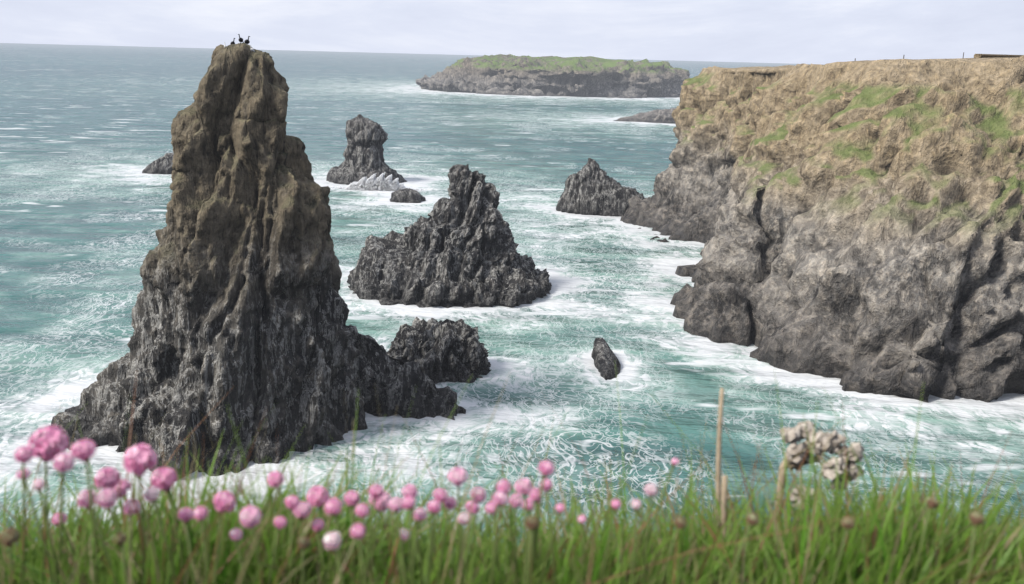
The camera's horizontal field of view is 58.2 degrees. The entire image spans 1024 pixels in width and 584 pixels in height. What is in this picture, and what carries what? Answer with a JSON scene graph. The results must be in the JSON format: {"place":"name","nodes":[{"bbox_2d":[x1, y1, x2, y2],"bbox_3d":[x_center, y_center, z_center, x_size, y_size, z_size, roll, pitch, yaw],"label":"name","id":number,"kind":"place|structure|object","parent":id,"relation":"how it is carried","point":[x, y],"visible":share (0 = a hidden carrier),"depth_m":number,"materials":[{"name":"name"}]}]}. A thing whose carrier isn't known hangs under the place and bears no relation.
{"place":"outdoors","nodes":[
{"label":"outdoors","id":0,"kind":"place"},
{"bbox_2d":[346,325,465,419],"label":"rock","id":1,"kind":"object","parent":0,"point":[395,382],"depth_m":99.83,"materials":[{"name":"grey stone"}]},
{"bbox_2d":[0,43,1023,553],"bbox_3d":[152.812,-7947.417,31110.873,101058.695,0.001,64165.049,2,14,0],"label":"sea","id":2,"kind":"structure","parent":0,"point":[84,143],"depth_m":141.88,"materials":[{"name":"liquid"}]},
{"bbox_2d":[142,153,173,173],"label":"rock","id":3,"kind":"object","parent":2,"relation":"in","point":[162,164],"visible":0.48,"depth_m":283.25,"materials":[{"name":"grey stone"}]},
{"bbox_2d":[326,114,406,184],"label":"sea stack","id":4,"kind":"object","parent":2,"relation":"in","point":[367,138],"visible":0.86,"depth_m":273.52,"materials":[{"name":"grey stone"}]},
{"bbox_2d":[331,173,432,190],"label":"wave spray","id":5,"kind":"object","parent":2,"relation":"on","point":[379,183],"visible":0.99,"depth_m":261.34,"materials":[{"name":"white liquid"}]},
{"bbox_2d":[390,188,425,202],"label":"rock","id":6,"kind":"object","parent":2,"relation":"in","point":[406,195],"visible":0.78,"depth_m":241.32,"materials":[{"name":"grey stone"}]},
{"bbox_2d":[387,317,490,383],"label":"rock","id":7,"kind":"object","parent":2,"relation":"in","point":[440,351],"visible":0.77,"depth_m":110.89,"materials":[{"name":"grey stone"}]},
{"bbox_2d":[556,158,645,216],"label":"sea stack","id":8,"kind":"object","parent":2,"relation":"in","point":[591,187],"visible":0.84,"depth_m":229.90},
{"bbox_2d":[591,337,620,379],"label":"rock slab","id":9,"kind":"object","parent":2,"relation":"on","point":[604,357],"visible":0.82,"depth_m":115.56,"materials":[{"name":"grey stone"}]},
{"bbox_2d":[0,0,1023,63],"label":"sky","id":10,"kind":"structure","parent":0,"point":[752,31],"materials":[{"name":"white"}]},
{"bbox_2d":[415,54,689,97],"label":"island","id":11,"kind":"structure","parent":0,"point":[528,75],"depth_m":940.26,"materials":[{"name":"grey stone"}]},
{"bbox_2d":[620,55,1023,402],"bbox_3d":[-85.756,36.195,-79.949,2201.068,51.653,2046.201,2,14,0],"label":"cliff","id":12,"kind":"structure","parent":0,"point":[857,226],"depth_m":121.29,"materials":[{"name":"grey stone"}]},
{"bbox_2d":[974,54,1022,57],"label":"wall","id":13,"kind":"structure","parent":12,"relation":"on","point":[991,56],"depth_m":150.66,"materials":[{"name":"stone"}]},
{"label":"sea bed","id":14,"kind":"structure","parent":0,"visible":0},
{"bbox_2d":[51,43,367,478],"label":"sea stack","id":15,"kind":"object","parent":14,"relation":"on","point":[241,303],"visible":0.94,"depth_m":86.82,"materials":[{"name":"grey stone"}]},
{"bbox_2d":[347,164,551,307],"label":"sea stack","id":16,"kind":"object","parent":14,"relation":"on","point":[458,247],"visible":0.97,"depth_m":146.75,"materials":[{"name":"grey stone"}]},
{"bbox_2d":[614,108,675,123],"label":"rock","id":17,"kind":"object","parent":14,"relation":"on","point":[659,116],"visible":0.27,"depth_m":572.28,"materials":[{"name":"grey stone"}]},
{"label":"cliff edge turf","id":18,"kind":"object","parent":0,"visible":0},
{"bbox_2d":[0,426,1023,583],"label":"turf grass","id":19,"kind":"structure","parent":18,"relation":"on","point":[851,567],"depth_m":0.82,"materials":[{"name":"green plant"}]},
{"bbox_2d":[0,527,19,583],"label":"thrift seed head","id":20,"kind":"object","parent":19,"relation":"on","point":[12,535],"visible":0.94,"depth_m":0.72},
{"bbox_2d":[14,445,33,583],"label":"thrift flower","id":21,"kind":"object","parent":19,"relation":"on","point":[24,454],"visible":1,"depth_m":0.65,"materials":[{"name":"pink plant"}]},
{"bbox_2d":[16,468,53,583],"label":"thrift flower","id":22,"kind":"object","parent":19,"relation":"on","point":[27,474],"visible":0.81,"depth_m":0.68,"materials":[{"name":"pink plant"}]},
{"bbox_2d":[32,478,58,583],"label":"thrift flower","id":23,"kind":"object","parent":19,"relation":"on","point":[39,484],"visible":1,"depth_m":0.65,"materials":[{"name":"pink plant"}]},
{"bbox_2d":[28,424,69,581],"bbox_3d":[-0.383,0.239,0.768,0.078,0.289,0.030,15,20,42],"label":"thrift flower","id":24,"kind":"object","parent":19,"relation":"on","point":[51,444],"visible":0.98,"depth_m":0.71,"materials":[{"name":"pink plant"}]},
{"bbox_2d":[51,512,75,557],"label":"thrift flower","id":25,"kind":"object","parent":19,"relation":"on","point":[55,519],"visible":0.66,"depth_m":0.80,"materials":[{"name":"pink plant"}]},
{"bbox_2d":[53,452,74,582],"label":"thrift flower","id":26,"kind":"object","parent":19,"relation":"on","point":[63,462],"visible":0.99,"depth_m":0.66,"materials":[{"name":"pink plant"}]},
{"bbox_2d":[70,439,97,583],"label":"thrift flower","id":27,"kind":"object","parent":19,"relation":"on","point":[83,450],"visible":1,"depth_m":0.62,"materials":[{"name":"pink plant"}]},
{"bbox_2d":[77,490,116,583],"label":"thrift flower","id":28,"kind":"object","parent":19,"relation":"on","point":[83,499],"visible":0.67,"depth_m":0.68,"materials":[{"name":"pink plant"}]},
{"bbox_2d":[94,467,120,531],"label":"thrift flower","id":29,"kind":"object","parent":19,"relation":"on","point":[109,477],"visible":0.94,"depth_m":0.76,"materials":[{"name":"pink plant"}]},
{"bbox_2d":[95,487,127,573],"bbox_3d":[-0.293,0.250,0.713,0.015,0.235,0.062,3,14,5],"label":"thrift flower","id":30,"kind":"object","parent":19,"relation":"on","point":[106,497],"visible":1,"depth_m":0.66,"materials":[{"name":"pink plant"}]},
{"bbox_2d":[112,532,127,583],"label":"thrift seed head","id":31,"kind":"object","parent":19,"relation":"on","point":[121,538],"visible":0.91,"depth_m":0.68},
{"bbox_2d":[113,478,130,520],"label":"thrift flower","id":32,"kind":"object","parent":19,"relation":"on","point":[121,492],"visible":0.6,"depth_m":0.80,"materials":[{"name":"pink plant"}]},
{"bbox_2d":[123,499,139,556],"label":"thrift flower","id":33,"kind":"object","parent":19,"relation":"on","point":[127,508],"visible":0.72,"depth_m":0.75,"materials":[{"name":"pink plant"}]},
{"bbox_2d":[123,443,156,583],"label":"thrift flower","id":34,"kind":"object","parent":19,"relation":"on","point":[139,460],"visible":1,"depth_m":0.66,"materials":[{"name":"pink plant"}]},
{"bbox_2d":[143,487,177,583],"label":"thrift flower","id":35,"kind":"object","parent":19,"relation":"on","point":[151,494],"visible":1,"depth_m":0.66,"materials":[{"name":"pink plant"}]},
{"bbox_2d":[151,466,184,583],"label":"thrift flower","id":36,"kind":"object","parent":19,"relation":"on","point":[162,478],"visible":1,"depth_m":0.71,"materials":[{"name":"pink plant"}]},
{"bbox_2d":[178,507,195,583],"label":"thrift flower","id":37,"kind":"object","parent":19,"relation":"on","point":[185,515],"visible":0.98,"depth_m":0.67,"materials":[{"name":"pink plant"}]},
{"bbox_2d":[193,506,208,583],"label":"thrift flower","id":38,"kind":"object","parent":19,"relation":"on","point":[200,512],"visible":1,"depth_m":0.64,"materials":[{"name":"pink plant"}]},
{"bbox_2d":[213,491,235,583],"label":"thrift flower","id":39,"kind":"object","parent":19,"relation":"on","point":[222,499],"visible":0.94,"depth_m":0.65,"materials":[{"name":"pink plant"}]},
{"bbox_2d":[230,528,247,583],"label":"thrift flower","id":40,"kind":"object","parent":19,"relation":"on","point":[236,534],"visible":1,"depth_m":0.71,"materials":[{"name":"pink plant"}]},
{"bbox_2d":[239,505,264,583],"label":"thrift flower","id":41,"kind":"object","parent":19,"relation":"on","point":[249,516],"visible":1,"depth_m":0.63,"materials":[{"name":"pink plant"}]},
{"bbox_2d":[268,516,286,583],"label":"thrift flower","id":42,"kind":"object","parent":19,"relation":"on","point":[280,522],"visible":1,"depth_m":0.66,"materials":[{"name":"pink plant"}]},
{"bbox_2d":[267,471,301,554],"bbox_3d":[-0.179,0.254,0.798,0.062,0.228,0.014,-12,20,-42],"label":"thrift flower","id":43,"kind":"object","parent":19,"relation":"on","point":[274,478],"visible":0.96,"depth_m":0.75,"materials":[{"name":"pink plant"}]},
{"bbox_2d":[285,495,299,583],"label":"thrift flower","id":44,"kind":"object","parent":19,"relation":"on","point":[292,502],"visible":1,"depth_m":0.69,"materials":[{"name":"pink plant"}]},
{"bbox_2d":[293,501,311,583],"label":"thrift flower","id":45,"kind":"object","parent":19,"relation":"on","point":[302,510],"visible":0.84,"depth_m":0.71,"materials":[{"name":"pink plant"}]},
{"bbox_2d":[297,536,310,583],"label":"thrift seed head","id":46,"kind":"object","parent":19,"relation":"on","point":[303,542],"visible":1,"depth_m":0.67},
{"bbox_2d":[311,518,326,583],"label":"thrift flower","id":47,"kind":"object","parent":19,"relation":"on","point":[317,524],"visible":0.98,"depth_m":0.72,"materials":[{"name":"pink plant"}]},
{"bbox_2d":[306,485,332,580],"bbox_3d":[-0.158,0.263,0.780,0.026,0.215,0.019,-2,15,-14],"label":"thrift flower","id":48,"kind":"object","parent":19,"relation":"on","point":[314,494],"visible":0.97,"depth_m":0.75,"materials":[{"name":"pink plant"}]},
{"bbox_2d":[323,531,343,583],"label":"thrift flower","id":49,"kind":"object","parent":19,"relation":"on","point":[332,540],"visible":1,"depth_m":0.59,"materials":[{"name":"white plant"}]},
{"bbox_2d":[324,497,343,582],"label":"thrift flower","id":50,"kind":"object","parent":19,"relation":"on","point":[332,505],"visible":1,"depth_m":0.62,"materials":[{"name":"pink plant"}]},
{"bbox_2d":[344,490,359,583],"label":"thrift flower","id":51,"kind":"object","parent":19,"relation":"on","point":[351,498],"visible":1,"depth_m":0.69,"materials":[{"name":"pink plant"}]},
{"bbox_2d":[350,523,366,583],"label":"thrift flower","id":52,"kind":"object","parent":19,"relation":"on","point":[358,531],"visible":1,"depth_m":0.57,"materials":[{"name":"pink plant"}]},
{"bbox_2d":[355,503,369,583],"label":"thrift flower","id":53,"kind":"object","parent":19,"relation":"on","point":[361,510],"visible":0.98,"depth_m":0.60,"materials":[{"name":"pink plant"}]},
{"bbox_2d":[362,484,383,583],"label":"thrift flower","id":54,"kind":"object","parent":19,"relation":"on","point":[372,492],"visible":0.94,"depth_m":0.67,"materials":[{"name":"pink plant"}]},
{"bbox_2d":[366,491,391,580],"bbox_3d":[-0.118,0.267,0.771,0.038,0.222,0.018,6,15,16],"label":"thrift flower","id":55,"kind":"object","parent":19,"relation":"on","point":[385,498],"visible":0.59,"depth_m":0.74,"materials":[{"name":"pink plant"}]},
{"bbox_2d":[388,497,407,583],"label":"thrift flower","id":56,"kind":"object","parent":19,"relation":"on","point":[395,503],"visible":1,"depth_m":0.63,"materials":[{"name":"pink plant"}]},
{"bbox_2d":[400,528,408,583],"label":"thrift flower","id":57,"kind":"object","parent":19,"relation":"on","point":[404,535],"visible":0.69,"depth_m":0.71,"materials":[{"name":"pink plant"}]},
{"bbox_2d":[401,496,415,583],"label":"thrift flower","id":58,"kind":"object","parent":19,"relation":"on","point":[407,502],"visible":1,"depth_m":0.62,"materials":[{"name":"pink plant"}]},
{"bbox_2d":[402,484,422,583],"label":"thrift flower","id":59,"kind":"object","parent":19,"relation":"on","point":[411,490],"visible":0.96,"depth_m":0.65,"materials":[{"name":"pink plant"}]},
{"bbox_2d":[409,508,426,583],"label":"thrift flower","id":60,"kind":"object","parent":19,"relation":"on","point":[419,515],"visible":1,"depth_m":0.63,"materials":[{"name":"pink plant"}]},
{"bbox_2d":[426,500,440,583],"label":"thrift flower","id":61,"kind":"object","parent":19,"relation":"on","point":[433,507],"visible":1,"depth_m":0.64,"materials":[{"name":"pink plant"}]},
{"bbox_2d":[431,488,447,571],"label":"thrift flower","id":62,"kind":"object","parent":19,"relation":"on","point":[441,494],"visible":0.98,"depth_m":0.68,"materials":[{"name":"pink plant"}]},
{"bbox_2d":[436,497,456,583],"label":"thrift flower","id":63,"kind":"object","parent":19,"relation":"on","point":[450,503],"visible":1,"depth_m":0.70,"materials":[{"name":"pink plant"}]},
{"bbox_2d":[447,466,468,573],"bbox_3d":[-0.042,0.254,0.760,0.017,0.249,0.043,5,15,15],"label":"thrift flower","id":64,"kind":"object","parent":19,"relation":"on","point":[459,473],"visible":0.98,"depth_m":0.72,"materials":[{"name":"pink plant"}]},
{"bbox_2d":[457,512,470,583],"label":"thrift flower","id":65,"kind":"object","parent":19,"relation":"on","point":[463,517],"visible":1,"depth_m":0.68,"materials":[{"name":"pink plant"}]},
{"bbox_2d":[463,500,478,583],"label":"thrift flower","id":66,"kind":"object","parent":19,"relation":"on","point":[475,508],"visible":0.88,"depth_m":0.73,"materials":[{"name":"pink plant"}]},
{"bbox_2d":[469,486,486,563],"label":"thrift flower","id":67,"kind":"object","parent":19,"relation":"on","point":[480,496],"visible":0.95,"depth_m":0.78,"materials":[{"name":"pink plant"}]},
{"bbox_2d":[485,501,501,583],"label":"thrift flower","id":68,"kind":"object","parent":19,"relation":"on","point":[490,506],"visible":0.81,"depth_m":0.66,"materials":[{"name":"pink plant"}]},
{"bbox_2d":[490,491,508,583],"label":"thrift flower","id":69,"kind":"object","parent":19,"relation":"on","point":[500,498],"visible":1,"depth_m":0.62,"materials":[{"name":"pink plant"}]},
{"bbox_2d":[496,479,517,583],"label":"thrift flower","id":70,"kind":"object","parent":19,"relation":"on","point":[501,485],"visible":0.94,"depth_m":0.69,"materials":[{"name":"pink plant"}]},
{"bbox_2d":[0,363,1023,583],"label":"grass stalks","id":71,"kind":"object","parent":19,"relation":"on","point":[265,536],"depth_m":0.77,"materials":[{"name":"green plant"}]},
{"bbox_2d":[509,493,523,583],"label":"thrift flower","id":72,"kind":"object","parent":19,"relation":"on","point":[517,499],"visible":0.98,"depth_m":0.74,"materials":[{"name":"pink plant"}]},
{"bbox_2d":[514,478,532,583],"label":"thrift flower","id":73,"kind":"object","parent":19,"relation":"on","point":[525,489],"visible":0.95,"depth_m":0.73,"materials":[{"name":"pink plant"}]},
{"bbox_2d":[521,498,539,571],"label":"thrift flower","id":74,"kind":"object","parent":19,"relation":"on","point":[529,502],"visible":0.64,"depth_m":0.79,"materials":[{"name":"pink plant"}]},
{"bbox_2d":[524,516,538,583],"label":"dried flower","id":75,"kind":"object","parent":19,"relation":"on","point":[533,522],"visible":0.98,"depth_m":0.63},
{"bbox_2d":[528,488,542,583],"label":"thrift flower","id":76,"kind":"object","parent":19,"relation":"on","point":[533,493],"visible":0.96,"depth_m":0.63,"materials":[{"name":"pink plant"}]},
{"bbox_2d":[531,461,554,580],"bbox_3d":[0.005,0.245,0.659,0.049,0.280,0.015,11,17,34],"label":"thrift flower","id":77,"kind":"object","parent":19,"relation":"on","point":[545,468],"visible":1,"depth_m":0.62,"materials":[{"name":"pink plant"}]},
{"bbox_2d":[539,478,555,583],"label":"thrift flower","id":78,"kind":"object","parent":19,"relation":"on","point":[547,485],"visible":0.81,"depth_m":0.72,"materials":[{"name":"pink plant"}]},
{"bbox_2d":[538,503,564,583],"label":"thrift flower","id":79,"kind":"object","parent":19,"relation":"on","point":[560,508],"visible":1,"depth_m":0.67,"materials":[{"name":"pink plant"}]},
{"bbox_2d":[577,515,586,583],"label":"thrift flower","id":80,"kind":"object","parent":19,"relation":"on","point":[582,519],"visible":1,"depth_m":0.72,"materials":[{"name":"pink plant"}]},
{"bbox_2d":[600,499,620,583],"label":"thrift flower","id":81,"kind":"object","parent":19,"relation":"on","point":[615,505],"visible":1,"depth_m":0.64,"materials":[{"name":"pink plant"}]},
{"bbox_2d":[631,499,640,583],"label":"thrift flower","id":82,"kind":"object","parent":19,"relation":"on","point":[636,504],"visible":1,"depth_m":0.62,"materials":[{"name":"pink plant"}]},
{"bbox_2d":[642,483,657,583],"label":"thrift flower","id":83,"kind":"object","parent":19,"relation":"on","point":[650,490],"visible":1,"depth_m":0.64,"materials":[{"name":"pink plant"}]},
{"bbox_2d":[635,457,678,568],"bbox_3d":[0.121,0.262,0.831,0.043,0.248,0.011,2,14,3],"label":"thrift flower","id":84,"kind":"object","parent":19,"relation":"on","point":[674,462],"visible":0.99,"depth_m":0.81,"materials":[{"name":"green plant"}]},
{"bbox_2d":[660,516,686,583],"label":"dried flower","id":85,"kind":"object","parent":19,"relation":"on","point":[680,522],"visible":1,"depth_m":0.68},
{"bbox_2d":[715,388,729,529],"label":"dry stalk","id":86,"kind":"object","parent":19,"relation":"on","point":[718,452],"visible":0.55,"depth_m":0.97,"materials":[{"name":"beige plant"}]},
{"bbox_2d":[718,475,727,556],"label":"short dry twig","id":87,"kind":"object","parent":19,"relation":"on","point":[724,495],"visible":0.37,"depth_m":0.91,"materials":[{"name":"beige plant"}]},
{"bbox_2d":[727,512,758,583],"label":"dried flower","id":88,"kind":"object","parent":19,"relation":"on","point":[752,518],"visible":1,"depth_m":0.68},
{"bbox_2d":[772,420,864,538],"bbox_3d":[0.351,0.343,1.107,0.096,0.383,0.067,12,18,35],"label":"dried seed head","id":89,"kind":"object","parent":19,"relation":"on","point":[794,435],"visible":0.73,"depth_m":1.06},
{"bbox_2d":[831,516,854,583],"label":"dried flower","id":90,"kind":"object","parent":19,"relation":"on","point":[847,523],"visible":1,"depth_m":0.68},
{"bbox_2d":[910,497,938,583],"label":"dried flower","id":91,"kind":"object","parent":19,"relation":"on","point":[932,502],"visible":1,"depth_m":0.75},
{"bbox_2d":[966,511,984,583],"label":"dried flower","id":92,"kind":"object","parent":19,"relation":"on","point":[976,518],"visible":1,"depth_m":0.62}
]}

